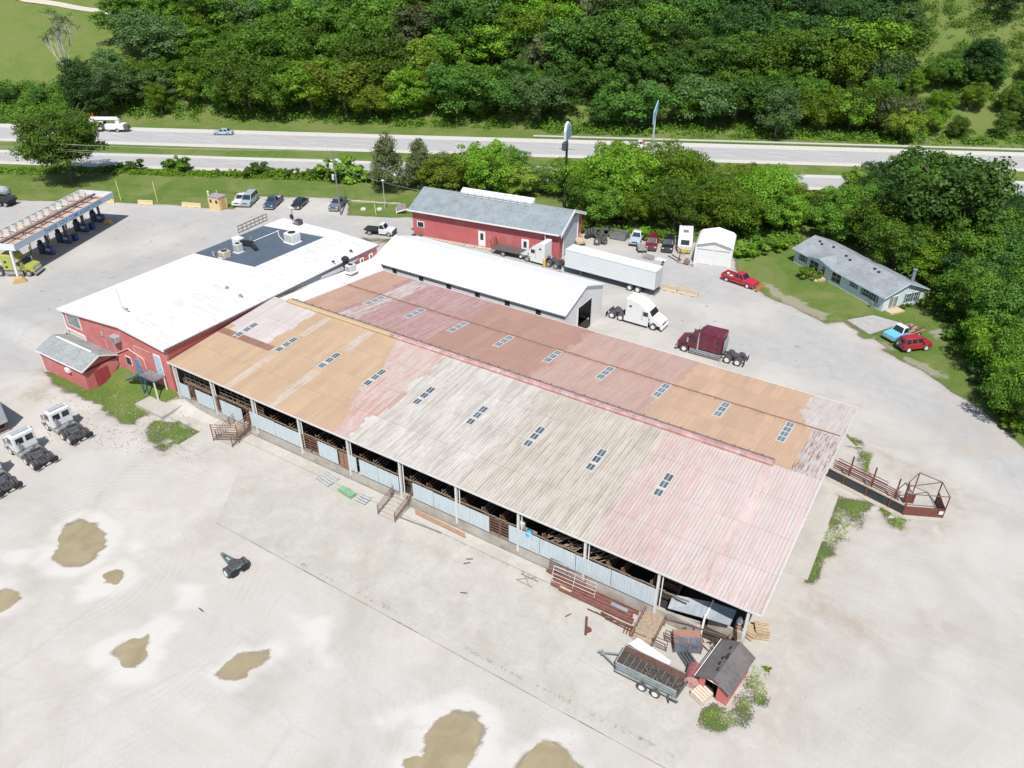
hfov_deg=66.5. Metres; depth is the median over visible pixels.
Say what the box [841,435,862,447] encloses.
pavement
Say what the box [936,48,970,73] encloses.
broadleaf tree
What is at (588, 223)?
shrub
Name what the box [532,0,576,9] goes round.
broadleaf tree
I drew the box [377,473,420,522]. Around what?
loading steps
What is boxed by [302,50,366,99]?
broadleaf tree
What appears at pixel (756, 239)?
shrub
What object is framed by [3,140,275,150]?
overhead wire
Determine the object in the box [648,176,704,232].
broadleaf tree
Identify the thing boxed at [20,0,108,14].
path
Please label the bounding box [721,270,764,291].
pickup truck
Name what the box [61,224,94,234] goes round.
pump island
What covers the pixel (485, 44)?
broadleaf tree
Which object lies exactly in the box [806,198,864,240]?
broadleaf tree
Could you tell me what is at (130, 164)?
shrub
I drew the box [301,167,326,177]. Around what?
shrub
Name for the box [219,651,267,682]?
puddle
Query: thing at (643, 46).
broadleaf tree
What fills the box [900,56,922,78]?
broadleaf tree
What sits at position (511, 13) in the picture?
broadleaf tree
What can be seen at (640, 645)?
leaning board
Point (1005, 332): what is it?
broadleaf tree
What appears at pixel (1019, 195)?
broadleaf tree
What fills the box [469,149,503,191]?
broadleaf tree
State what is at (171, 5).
broadleaf tree
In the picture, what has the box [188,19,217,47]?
broadleaf tree
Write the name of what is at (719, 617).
sheet chute
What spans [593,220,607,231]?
shrub
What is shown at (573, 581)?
livestock gate
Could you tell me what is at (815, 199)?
broadleaf tree
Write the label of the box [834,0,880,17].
broadleaf tree
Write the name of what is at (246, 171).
shrub
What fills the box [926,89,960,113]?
broadleaf tree
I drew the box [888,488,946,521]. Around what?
pavement
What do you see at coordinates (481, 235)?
door
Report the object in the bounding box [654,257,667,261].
white sheet
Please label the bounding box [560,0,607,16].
broadleaf tree
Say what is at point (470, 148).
broadleaf tree
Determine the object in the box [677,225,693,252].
camper trailer
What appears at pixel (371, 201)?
kerb stones
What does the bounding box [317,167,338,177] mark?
shrub
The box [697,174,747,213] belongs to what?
broadleaf tree
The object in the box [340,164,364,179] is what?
shrub
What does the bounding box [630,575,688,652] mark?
plank ramp
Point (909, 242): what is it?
broadleaf tree
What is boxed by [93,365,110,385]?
door
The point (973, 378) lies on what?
shrub
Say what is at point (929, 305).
shrub
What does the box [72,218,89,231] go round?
fuel pump
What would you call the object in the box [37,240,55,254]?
fuel pump
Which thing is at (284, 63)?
broadleaf tree
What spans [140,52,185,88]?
broadleaf tree
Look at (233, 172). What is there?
shrub
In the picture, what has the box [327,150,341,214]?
utility pole
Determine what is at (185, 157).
overhead wire
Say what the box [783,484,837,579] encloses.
pavement
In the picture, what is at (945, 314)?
shrub
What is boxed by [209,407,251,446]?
loading steps
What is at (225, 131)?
car
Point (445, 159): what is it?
broadleaf tree
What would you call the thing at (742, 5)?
broadleaf tree
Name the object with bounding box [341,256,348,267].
kitchen exhaust
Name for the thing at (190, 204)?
concrete barrier
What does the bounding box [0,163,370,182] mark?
undergrowth
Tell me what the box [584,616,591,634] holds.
rusty bracket
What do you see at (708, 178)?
broadleaf tree
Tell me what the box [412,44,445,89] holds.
broadleaf tree
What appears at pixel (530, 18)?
broadleaf tree
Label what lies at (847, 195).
broadleaf tree
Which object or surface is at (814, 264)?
window
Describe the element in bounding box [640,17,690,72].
broadleaf tree
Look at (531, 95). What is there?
broadleaf tree
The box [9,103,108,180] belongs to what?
oak tree
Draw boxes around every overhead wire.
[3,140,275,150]
[3,147,315,162]
[7,141,302,149]
[11,146,302,158]
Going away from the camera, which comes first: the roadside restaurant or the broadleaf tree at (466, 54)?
the roadside restaurant
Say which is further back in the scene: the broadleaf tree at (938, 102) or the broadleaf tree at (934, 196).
the broadleaf tree at (938, 102)
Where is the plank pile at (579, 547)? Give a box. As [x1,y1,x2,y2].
[547,530,617,561]
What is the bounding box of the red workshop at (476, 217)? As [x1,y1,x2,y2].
[407,186,586,259]
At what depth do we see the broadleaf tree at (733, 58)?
191.30 m
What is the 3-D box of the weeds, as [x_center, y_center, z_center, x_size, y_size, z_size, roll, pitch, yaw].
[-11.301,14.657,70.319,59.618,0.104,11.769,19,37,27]
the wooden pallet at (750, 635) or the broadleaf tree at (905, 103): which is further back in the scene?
the broadleaf tree at (905, 103)
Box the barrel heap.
[728,617,742,640]
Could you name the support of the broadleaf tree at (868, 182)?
on the ground at (930, 640)
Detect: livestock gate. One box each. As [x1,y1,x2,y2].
[548,558,586,585]
[551,565,596,596]
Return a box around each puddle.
[0,589,18,610]
[52,520,104,565]
[103,571,124,584]
[110,635,147,668]
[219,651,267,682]
[404,712,483,767]
[517,741,575,767]
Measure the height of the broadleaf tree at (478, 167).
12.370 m
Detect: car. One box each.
[212,128,233,134]
[290,197,308,208]
[645,232,658,250]
[661,233,674,251]
[895,334,932,352]
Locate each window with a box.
[65,313,82,330]
[125,355,132,365]
[417,221,423,227]
[504,300,509,306]
[535,309,540,314]
[800,254,805,262]
[809,260,818,271]
[831,272,841,284]
[862,288,869,297]
[870,293,876,301]
[905,293,911,301]
[912,291,918,300]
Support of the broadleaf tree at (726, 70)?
on the ground at (930, 640)
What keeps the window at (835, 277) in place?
in the single storey house
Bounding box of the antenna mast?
[289,207,294,224]
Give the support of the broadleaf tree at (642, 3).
on the ground at (930, 640)
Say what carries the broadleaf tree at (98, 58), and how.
on the ground at (930, 640)
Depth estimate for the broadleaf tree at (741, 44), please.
193.03 m
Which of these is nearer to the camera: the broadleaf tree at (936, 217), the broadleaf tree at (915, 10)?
the broadleaf tree at (936, 217)
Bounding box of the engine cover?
[642,254,654,259]
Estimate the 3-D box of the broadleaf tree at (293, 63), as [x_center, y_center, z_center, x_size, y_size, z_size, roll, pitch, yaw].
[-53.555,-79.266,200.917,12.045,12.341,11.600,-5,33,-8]
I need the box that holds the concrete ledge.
[135,396,181,418]
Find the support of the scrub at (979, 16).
on the ground at (930, 640)
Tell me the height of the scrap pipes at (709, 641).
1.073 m
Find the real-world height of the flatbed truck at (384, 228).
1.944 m
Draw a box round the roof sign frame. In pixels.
[237,213,267,232]
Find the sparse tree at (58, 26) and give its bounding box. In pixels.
[37,8,80,68]
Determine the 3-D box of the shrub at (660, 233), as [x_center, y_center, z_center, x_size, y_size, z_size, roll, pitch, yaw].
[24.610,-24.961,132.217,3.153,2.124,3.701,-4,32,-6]
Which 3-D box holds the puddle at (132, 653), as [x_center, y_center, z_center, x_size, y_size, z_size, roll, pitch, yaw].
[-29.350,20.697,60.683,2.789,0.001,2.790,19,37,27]
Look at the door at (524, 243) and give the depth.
126.27 m
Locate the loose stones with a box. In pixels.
[47,398,879,744]
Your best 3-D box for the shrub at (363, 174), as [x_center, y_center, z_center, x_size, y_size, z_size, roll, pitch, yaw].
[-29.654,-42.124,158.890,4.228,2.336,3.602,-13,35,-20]
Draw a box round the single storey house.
[792,235,929,314]
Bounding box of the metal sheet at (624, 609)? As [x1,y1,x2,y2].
[610,602,628,611]
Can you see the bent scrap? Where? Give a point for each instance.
(526, 579)
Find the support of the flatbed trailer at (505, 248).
on the ground at (930, 640)
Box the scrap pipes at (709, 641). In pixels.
[685,627,717,651]
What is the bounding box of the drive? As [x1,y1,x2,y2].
[848,315,899,333]
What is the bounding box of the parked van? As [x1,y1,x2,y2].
[240,189,258,206]
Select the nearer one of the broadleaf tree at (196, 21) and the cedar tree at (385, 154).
the cedar tree at (385, 154)
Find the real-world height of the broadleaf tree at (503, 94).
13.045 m
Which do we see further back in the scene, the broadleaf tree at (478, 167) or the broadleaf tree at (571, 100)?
the broadleaf tree at (571, 100)
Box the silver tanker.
[0,186,14,196]
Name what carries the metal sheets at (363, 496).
on the apron
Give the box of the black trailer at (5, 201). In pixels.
[0,196,16,206]
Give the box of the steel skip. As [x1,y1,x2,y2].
[609,228,628,240]
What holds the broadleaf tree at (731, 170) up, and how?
on the ground at (930, 640)
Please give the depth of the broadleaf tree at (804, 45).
199.47 m
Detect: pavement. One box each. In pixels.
[170,415,222,455]
[214,420,701,642]
[734,617,794,675]
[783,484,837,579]
[828,465,901,515]
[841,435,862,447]
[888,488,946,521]
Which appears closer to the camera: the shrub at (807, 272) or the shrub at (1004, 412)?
the shrub at (1004, 412)
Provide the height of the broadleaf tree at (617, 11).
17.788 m
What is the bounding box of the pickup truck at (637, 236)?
[629,228,643,245]
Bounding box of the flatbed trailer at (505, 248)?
[490,238,526,256]
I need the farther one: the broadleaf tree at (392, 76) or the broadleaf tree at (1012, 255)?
the broadleaf tree at (392, 76)
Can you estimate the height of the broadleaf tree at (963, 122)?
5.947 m
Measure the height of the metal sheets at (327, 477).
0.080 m
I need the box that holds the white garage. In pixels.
[693,227,736,267]
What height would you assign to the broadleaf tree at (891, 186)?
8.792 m
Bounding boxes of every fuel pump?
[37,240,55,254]
[54,229,72,243]
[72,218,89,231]
[89,209,104,222]
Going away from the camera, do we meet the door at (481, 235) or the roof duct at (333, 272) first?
the roof duct at (333, 272)
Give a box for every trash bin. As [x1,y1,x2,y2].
[71,233,78,240]
[88,222,95,229]
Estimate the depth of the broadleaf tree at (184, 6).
216.20 m
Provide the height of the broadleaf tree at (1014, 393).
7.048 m
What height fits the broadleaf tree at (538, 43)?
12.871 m
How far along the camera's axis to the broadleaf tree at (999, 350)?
90.50 m
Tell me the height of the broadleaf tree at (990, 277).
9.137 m
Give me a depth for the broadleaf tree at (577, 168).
140.91 m
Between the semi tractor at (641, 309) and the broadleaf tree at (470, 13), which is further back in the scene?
the broadleaf tree at (470, 13)
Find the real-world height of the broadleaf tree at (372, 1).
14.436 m
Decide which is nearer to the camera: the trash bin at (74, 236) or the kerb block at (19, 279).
the kerb block at (19, 279)
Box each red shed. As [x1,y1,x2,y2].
[35,334,119,390]
[694,639,754,705]
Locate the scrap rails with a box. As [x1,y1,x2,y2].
[587,608,645,637]
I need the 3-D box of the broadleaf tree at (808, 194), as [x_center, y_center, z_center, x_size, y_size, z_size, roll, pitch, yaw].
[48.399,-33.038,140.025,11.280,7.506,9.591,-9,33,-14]
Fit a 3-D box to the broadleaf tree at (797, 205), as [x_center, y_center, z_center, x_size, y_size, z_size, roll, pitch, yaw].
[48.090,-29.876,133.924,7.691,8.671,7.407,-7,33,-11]
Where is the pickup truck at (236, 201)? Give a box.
[231,192,244,205]
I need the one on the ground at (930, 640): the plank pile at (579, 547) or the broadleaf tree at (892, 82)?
the broadleaf tree at (892, 82)
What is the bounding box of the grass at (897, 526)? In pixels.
[53,376,906,725]
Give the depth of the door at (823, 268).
119.16 m
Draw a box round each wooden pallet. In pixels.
[741,630,754,637]
[742,620,755,635]
[754,622,770,633]
[755,620,769,632]
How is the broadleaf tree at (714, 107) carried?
on the ground at (930, 640)
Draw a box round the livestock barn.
[167,257,858,644]
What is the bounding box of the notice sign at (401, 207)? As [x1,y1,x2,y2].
[396,203,406,213]
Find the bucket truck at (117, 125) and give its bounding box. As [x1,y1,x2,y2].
[89,113,130,131]
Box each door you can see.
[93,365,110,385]
[134,359,142,373]
[153,354,164,375]
[220,198,225,209]
[478,231,485,246]
[521,239,528,249]
[696,249,728,266]
[821,266,826,276]
[887,295,898,308]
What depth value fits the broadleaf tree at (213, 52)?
198.45 m
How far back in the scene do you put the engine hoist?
124.98 m
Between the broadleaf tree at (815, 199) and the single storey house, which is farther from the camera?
the broadleaf tree at (815, 199)
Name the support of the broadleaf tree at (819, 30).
on the ground at (930, 640)
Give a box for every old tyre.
[593,227,602,237]
[594,238,600,244]
[602,228,609,235]
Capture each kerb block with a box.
[13,276,27,283]
[103,219,113,224]
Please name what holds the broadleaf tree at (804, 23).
on the ground at (930, 640)
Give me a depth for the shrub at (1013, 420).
85.79 m
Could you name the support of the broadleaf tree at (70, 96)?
on the ground at (930, 640)
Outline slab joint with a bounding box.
[217,523,664,767]
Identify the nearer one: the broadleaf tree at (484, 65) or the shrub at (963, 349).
the shrub at (963, 349)
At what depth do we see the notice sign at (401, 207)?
142.44 m
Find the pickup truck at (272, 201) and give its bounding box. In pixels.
[263,195,283,208]
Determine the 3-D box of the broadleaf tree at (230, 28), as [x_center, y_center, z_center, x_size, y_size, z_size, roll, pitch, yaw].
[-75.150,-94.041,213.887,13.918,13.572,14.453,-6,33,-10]
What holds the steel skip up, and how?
on the ground at (930, 640)
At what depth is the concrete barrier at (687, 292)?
114.33 m
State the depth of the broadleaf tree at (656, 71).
194.34 m
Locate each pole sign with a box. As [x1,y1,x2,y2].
[561,121,571,207]
[651,100,658,151]
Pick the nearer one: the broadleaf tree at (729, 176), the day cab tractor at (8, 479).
the day cab tractor at (8, 479)
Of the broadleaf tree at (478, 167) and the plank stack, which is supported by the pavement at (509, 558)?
the plank stack
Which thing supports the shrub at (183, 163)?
on the ground at (930, 640)
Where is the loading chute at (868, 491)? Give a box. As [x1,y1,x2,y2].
[826,456,950,517]
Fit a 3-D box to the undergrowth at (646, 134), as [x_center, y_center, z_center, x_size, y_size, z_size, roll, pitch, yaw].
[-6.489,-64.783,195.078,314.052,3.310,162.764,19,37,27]
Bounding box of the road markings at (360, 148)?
[15,141,1022,193]
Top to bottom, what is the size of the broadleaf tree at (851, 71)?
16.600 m
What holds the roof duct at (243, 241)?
on the roadside restaurant
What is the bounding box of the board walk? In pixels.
[431,238,524,256]
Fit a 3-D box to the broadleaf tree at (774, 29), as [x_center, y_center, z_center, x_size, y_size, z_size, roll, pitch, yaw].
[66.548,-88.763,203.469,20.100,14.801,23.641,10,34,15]
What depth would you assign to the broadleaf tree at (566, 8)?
202.60 m
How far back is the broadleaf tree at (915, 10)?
208.05 m
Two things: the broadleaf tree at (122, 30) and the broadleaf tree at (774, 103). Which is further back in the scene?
the broadleaf tree at (122, 30)
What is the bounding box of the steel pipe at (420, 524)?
[400,517,441,532]
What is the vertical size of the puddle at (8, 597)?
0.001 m
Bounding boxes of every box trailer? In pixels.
[0,403,9,430]
[565,244,662,293]
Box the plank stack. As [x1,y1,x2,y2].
[415,509,465,537]
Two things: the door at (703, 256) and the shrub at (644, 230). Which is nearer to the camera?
the door at (703, 256)
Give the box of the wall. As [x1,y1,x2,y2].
[563,214,577,254]
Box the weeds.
[286,505,673,757]
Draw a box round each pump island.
[24,243,60,257]
[43,234,77,245]
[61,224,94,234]
[79,215,105,224]
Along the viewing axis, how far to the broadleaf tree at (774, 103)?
182.07 m
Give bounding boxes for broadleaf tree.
[0,85,18,102]
[26,85,51,103]
[55,57,96,109]
[62,92,79,101]
[73,77,127,116]
[84,64,142,110]
[85,0,144,35]
[86,42,128,72]
[103,7,166,51]
[110,0,177,13]
[116,57,166,83]
[120,69,176,100]
[125,13,192,62]
[135,0,174,25]
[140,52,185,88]
[144,80,174,115]
[154,15,219,64]
[158,0,197,22]
[161,7,209,30]
[171,68,213,104]
[173,0,216,28]
[180,55,217,90]
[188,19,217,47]
[195,0,262,33]
[195,39,258,79]
[199,74,247,107]
[203,54,279,114]
[213,0,281,29]
[214,13,257,56]
[215,31,239,58]
[217,25,282,62]
[227,57,278,82]
[230,17,326,62]
[236,63,307,115]
[244,0,306,29]
[257,8,318,49]
[258,52,312,89]
[271,60,338,114]
[275,0,337,31]
[276,22,332,60]
[279,53,311,99]
[286,0,341,40]
[298,57,382,114]
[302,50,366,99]
[314,30,363,60]
[317,0,353,29]
[327,3,365,35]
[331,10,399,56]
[331,29,415,81]
[341,85,393,118]
[347,0,408,33]
[348,76,400,113]
[350,0,391,15]
[353,51,418,91]
[366,30,418,64]
[380,0,452,44]
[383,64,423,115]
[385,0,427,30]
[394,70,437,114]
[397,33,462,76]
[404,5,438,35]
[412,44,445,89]
[415,151,468,190]
[418,0,459,45]
[420,24,483,66]
[421,61,501,115]
[426,0,465,15]
[428,150,468,182]
[429,0,513,61]
[443,60,500,94]
[447,62,469,102]
[448,137,509,183]
[452,0,533,27]
[457,15,523,67]
[459,139,511,191]
[461,82,497,117]
[467,65,535,117]
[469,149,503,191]
[482,1,527,30]
[482,144,531,189]
[488,22,537,62]
[491,0,572,47]
[495,49,540,103]
[496,159,539,195]
[502,0,531,12]
[510,73,568,123]
[516,0,584,37]
[516,29,574,70]
[521,164,556,192]
[529,62,546,87]
[531,12,617,67]
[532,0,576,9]
[537,68,587,117]
[542,58,593,95]
[543,156,586,192]
[556,9,659,66]
[558,155,616,209]
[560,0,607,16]
[562,173,614,219]
[564,0,639,37]
[570,0,606,37]
[582,85,628,128]
[582,142,660,216]
[583,57,633,97]
[583,179,627,224]
[591,77,687,127]
[591,140,645,163]
[594,32,644,89]
[600,0,647,51]
[602,171,657,201]
[608,0,661,12]
[608,0,688,52]
[614,16,672,79]
[617,182,657,227]
[623,162,646,177]
[630,79,670,127]
[635,138,668,165]
[635,149,676,176]
[638,172,677,219]
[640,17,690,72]
[641,54,698,92]
[648,138,712,215]
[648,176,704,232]
[661,17,699,51]
[663,0,719,41]
[664,148,702,170]
[666,27,723,84]
[667,1,700,34]
[667,54,712,90]
[669,76,717,124]
[670,73,745,127]
[689,31,763,82]
[691,0,750,25]
[691,1,774,54]
[692,171,736,225]
[693,23,794,74]
[695,19,729,40]
[696,179,765,231]
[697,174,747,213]
[700,0,739,31]
[701,160,719,173]
[708,70,771,122]
[712,63,759,111]
[715,186,794,233]
[716,162,759,179]
[729,169,751,193]
[730,12,802,63]
[734,168,800,226]
[739,176,792,222]
[741,63,789,99]
[741,161,760,173]
[745,0,808,24]
[745,74,802,126]
[746,26,827,79]
[748,6,788,30]
[750,162,803,182]
[753,84,802,138]
[762,25,852,78]
[767,0,814,29]
[767,178,813,218]
[768,67,808,98]
[772,186,814,231]
[788,13,863,57]
[788,186,839,223]
[791,20,821,64]
[791,75,831,109]
[794,83,852,130]
[802,0,829,16]
[806,0,853,27]
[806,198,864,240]
[809,185,851,204]
[811,30,881,85]
[818,14,916,82]
[823,87,853,120]
[826,0,902,42]
[829,182,885,229]
[830,88,877,131]
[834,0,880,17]
[839,82,899,131]
[841,166,883,186]
[844,193,905,254]
[852,171,889,202]
[859,43,917,87]
[859,160,907,189]
[859,216,940,276]
[860,8,937,77]
[862,74,901,104]
[863,0,914,5]
[868,94,926,134]
[873,182,915,217]
[878,144,1022,235]
[882,102,929,143]
[886,208,941,250]
[887,154,940,176]
[888,0,934,31]
[889,162,940,187]
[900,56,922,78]
[900,67,929,95]
[901,101,934,116]
[902,221,952,261]
[902,242,955,287]
[912,107,952,131]
[914,149,964,180]
[923,56,965,89]
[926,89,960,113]
[927,239,1017,290]
[928,203,967,233]
[929,217,1008,263]
[932,257,1022,316]
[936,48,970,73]
[943,269,1007,312]
[945,114,973,137]
[948,63,993,86]
[948,214,1023,252]
[950,256,1021,282]
[952,202,995,220]
[958,273,1023,324]
[959,36,1007,84]
[959,295,1009,338]
[961,81,994,110]
[962,33,1008,62]
[963,311,1023,362]
[966,269,1023,308]
[969,194,1022,209]
[975,242,1023,274]
[977,58,1013,87]
[978,281,1023,331]
[980,364,1023,432]
[982,221,1023,261]
[982,331,1023,377]
[983,353,1023,406]
[984,0,1023,20]
[990,86,1023,110]
[992,108,1021,137]
[993,206,1023,227]
[993,315,1023,361]
[997,200,1023,221]
[998,191,1023,205]
[1006,79,1023,109]
[1008,365,1023,403]
[1009,267,1023,287]
[1016,104,1023,126]
[1017,62,1023,74]
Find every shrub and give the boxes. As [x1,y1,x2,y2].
[105,164,121,171]
[117,156,143,170]
[159,167,173,171]
[160,161,185,170]
[162,155,192,174]
[208,168,221,175]
[225,169,240,175]
[242,162,261,177]
[244,161,272,175]
[269,167,283,176]
[278,167,299,177]
[293,169,309,178]
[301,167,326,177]
[314,155,363,184]
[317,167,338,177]
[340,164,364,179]
[357,170,370,180]
[365,171,383,184]
[582,218,600,228]
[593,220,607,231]
[605,226,619,231]
[632,226,648,239]
[649,229,664,241]
[733,239,758,260]
[747,234,777,253]
[762,665,771,671]
[765,234,792,251]
[799,266,823,278]
[917,298,936,310]
[931,306,953,320]
[941,322,964,341]
[948,340,979,357]
[961,353,992,375]
[968,366,991,383]
[977,377,1006,399]
[988,398,1016,416]
[1000,408,1023,429]
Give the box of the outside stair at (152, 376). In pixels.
[124,368,167,399]
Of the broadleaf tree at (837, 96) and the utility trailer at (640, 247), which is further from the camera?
the broadleaf tree at (837, 96)
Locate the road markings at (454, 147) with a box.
[7,130,1001,177]
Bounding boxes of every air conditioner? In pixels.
[218,249,230,258]
[232,242,243,253]
[283,230,302,244]
[344,263,357,274]
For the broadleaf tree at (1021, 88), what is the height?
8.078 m
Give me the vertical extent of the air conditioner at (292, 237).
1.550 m
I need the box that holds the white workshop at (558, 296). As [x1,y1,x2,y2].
[374,235,605,328]
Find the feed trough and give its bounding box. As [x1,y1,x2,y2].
[338,485,355,498]
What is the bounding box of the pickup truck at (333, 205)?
[328,196,347,210]
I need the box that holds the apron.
[217,441,701,767]
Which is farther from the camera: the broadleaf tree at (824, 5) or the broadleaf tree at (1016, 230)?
the broadleaf tree at (824, 5)
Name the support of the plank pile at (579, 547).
on the livestock barn
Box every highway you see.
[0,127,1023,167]
[0,152,1023,192]
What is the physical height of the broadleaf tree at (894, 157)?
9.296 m
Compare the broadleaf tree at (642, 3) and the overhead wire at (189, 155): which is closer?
the overhead wire at (189, 155)
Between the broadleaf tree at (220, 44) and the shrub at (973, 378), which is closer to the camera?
the shrub at (973, 378)
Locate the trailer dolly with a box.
[220,552,248,577]
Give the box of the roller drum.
[684,662,701,688]
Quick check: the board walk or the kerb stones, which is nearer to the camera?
the board walk
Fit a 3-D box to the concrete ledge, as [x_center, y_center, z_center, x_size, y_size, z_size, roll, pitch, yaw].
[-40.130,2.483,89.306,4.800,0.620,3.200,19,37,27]
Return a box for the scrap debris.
[643,666,683,692]
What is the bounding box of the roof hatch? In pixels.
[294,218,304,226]
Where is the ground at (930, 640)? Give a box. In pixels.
[0,0,1023,767]
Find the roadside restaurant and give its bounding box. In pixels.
[56,218,378,391]
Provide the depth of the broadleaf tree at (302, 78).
194.21 m
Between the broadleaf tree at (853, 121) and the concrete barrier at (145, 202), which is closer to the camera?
the concrete barrier at (145, 202)
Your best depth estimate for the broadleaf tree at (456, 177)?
147.73 m
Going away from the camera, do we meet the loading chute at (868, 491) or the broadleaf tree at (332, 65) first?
the loading chute at (868, 491)
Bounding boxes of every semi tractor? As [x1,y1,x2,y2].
[0,249,43,276]
[519,239,564,268]
[606,292,668,329]
[675,324,748,365]
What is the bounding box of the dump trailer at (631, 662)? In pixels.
[598,644,687,702]
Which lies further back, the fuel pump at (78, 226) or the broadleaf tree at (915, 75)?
the broadleaf tree at (915, 75)
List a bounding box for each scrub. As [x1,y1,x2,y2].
[0,76,88,122]
[896,0,1023,102]
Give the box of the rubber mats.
[677,651,696,666]
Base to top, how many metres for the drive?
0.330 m
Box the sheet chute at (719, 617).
[664,595,745,641]
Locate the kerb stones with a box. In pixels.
[347,199,400,203]
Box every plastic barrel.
[520,520,525,530]
[526,529,532,536]
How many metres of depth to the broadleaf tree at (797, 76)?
191.66 m
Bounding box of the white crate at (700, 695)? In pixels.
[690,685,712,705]
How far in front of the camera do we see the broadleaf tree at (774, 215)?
130.38 m
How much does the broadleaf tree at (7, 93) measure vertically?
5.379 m
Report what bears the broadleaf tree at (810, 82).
on the ground at (930, 640)
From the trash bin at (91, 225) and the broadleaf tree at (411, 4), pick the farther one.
the broadleaf tree at (411, 4)
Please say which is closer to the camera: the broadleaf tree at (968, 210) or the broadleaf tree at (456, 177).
the broadleaf tree at (968, 210)
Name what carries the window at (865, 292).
in the single storey house
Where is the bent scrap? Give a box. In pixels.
[516,571,537,586]
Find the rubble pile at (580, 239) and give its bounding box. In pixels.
[575,233,585,244]
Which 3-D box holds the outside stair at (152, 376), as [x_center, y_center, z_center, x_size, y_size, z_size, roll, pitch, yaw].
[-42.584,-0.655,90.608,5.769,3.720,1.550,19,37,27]
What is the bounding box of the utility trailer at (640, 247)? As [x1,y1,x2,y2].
[636,243,647,252]
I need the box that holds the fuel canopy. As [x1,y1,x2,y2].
[0,190,113,276]
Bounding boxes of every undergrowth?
[0,91,1023,145]
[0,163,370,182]
[20,105,1016,147]
[581,222,1022,430]
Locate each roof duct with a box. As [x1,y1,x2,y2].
[231,236,257,250]
[320,257,358,279]
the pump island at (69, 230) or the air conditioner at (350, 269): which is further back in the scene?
the pump island at (69, 230)
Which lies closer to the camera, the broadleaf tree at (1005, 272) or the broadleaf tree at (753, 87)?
the broadleaf tree at (1005, 272)
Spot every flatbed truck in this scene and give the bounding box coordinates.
[363,222,396,236]
[882,323,925,342]
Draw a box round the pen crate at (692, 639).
[671,629,702,654]
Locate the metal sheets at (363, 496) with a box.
[354,492,372,503]
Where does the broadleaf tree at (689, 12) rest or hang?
on the ground at (930, 640)
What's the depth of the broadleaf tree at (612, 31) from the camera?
193.22 m
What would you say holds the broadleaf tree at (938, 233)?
on the ground at (930, 640)
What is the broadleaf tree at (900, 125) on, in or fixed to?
on the ground at (930, 640)
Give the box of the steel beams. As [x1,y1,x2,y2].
[546,569,638,623]
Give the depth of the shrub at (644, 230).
132.44 m
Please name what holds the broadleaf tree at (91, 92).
on the ground at (930, 640)
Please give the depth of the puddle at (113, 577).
67.10 m
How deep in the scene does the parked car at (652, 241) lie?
128.84 m
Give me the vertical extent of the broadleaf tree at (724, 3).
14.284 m
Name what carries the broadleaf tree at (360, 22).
on the ground at (930, 640)
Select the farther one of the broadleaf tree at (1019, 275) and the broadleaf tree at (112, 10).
the broadleaf tree at (112, 10)
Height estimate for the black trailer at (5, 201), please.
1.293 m
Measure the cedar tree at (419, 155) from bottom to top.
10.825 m
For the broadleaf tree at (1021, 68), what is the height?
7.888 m
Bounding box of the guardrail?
[533,135,1023,151]
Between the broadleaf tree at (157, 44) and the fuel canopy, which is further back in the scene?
the broadleaf tree at (157, 44)
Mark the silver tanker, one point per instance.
(5, 191)
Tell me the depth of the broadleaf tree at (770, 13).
206.76 m
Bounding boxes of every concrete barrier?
[105,199,115,203]
[137,200,153,204]
[182,202,201,207]
[661,283,677,292]
[677,287,698,297]
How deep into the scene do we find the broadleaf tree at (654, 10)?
197.13 m
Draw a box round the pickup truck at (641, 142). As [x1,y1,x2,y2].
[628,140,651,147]
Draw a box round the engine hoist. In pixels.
[668,245,681,260]
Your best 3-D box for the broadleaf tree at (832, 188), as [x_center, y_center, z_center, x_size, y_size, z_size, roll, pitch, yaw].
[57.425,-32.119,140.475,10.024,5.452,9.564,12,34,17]
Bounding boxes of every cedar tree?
[367,131,413,191]
[399,137,435,191]
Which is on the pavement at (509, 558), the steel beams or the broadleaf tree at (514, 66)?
the steel beams
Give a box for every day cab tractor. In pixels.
[0,464,22,497]
[2,426,58,471]
[40,403,93,445]
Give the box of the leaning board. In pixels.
[629,638,669,663]
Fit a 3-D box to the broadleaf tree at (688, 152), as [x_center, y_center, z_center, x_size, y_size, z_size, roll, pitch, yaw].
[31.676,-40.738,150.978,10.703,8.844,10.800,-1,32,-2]
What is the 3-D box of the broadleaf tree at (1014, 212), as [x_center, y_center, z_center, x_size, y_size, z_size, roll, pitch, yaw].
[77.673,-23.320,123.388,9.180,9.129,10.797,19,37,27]
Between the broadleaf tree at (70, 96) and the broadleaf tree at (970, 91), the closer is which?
the broadleaf tree at (970, 91)
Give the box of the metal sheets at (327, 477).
[315,470,339,485]
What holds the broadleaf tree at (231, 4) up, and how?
on the ground at (930, 640)
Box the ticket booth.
[206,191,227,210]
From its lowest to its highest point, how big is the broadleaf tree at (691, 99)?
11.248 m
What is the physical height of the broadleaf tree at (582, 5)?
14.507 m
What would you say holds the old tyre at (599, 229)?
on the ground at (930, 640)
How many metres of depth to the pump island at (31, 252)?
126.03 m
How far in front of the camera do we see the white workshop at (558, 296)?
106.01 m
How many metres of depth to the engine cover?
125.66 m
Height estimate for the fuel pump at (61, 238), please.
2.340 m

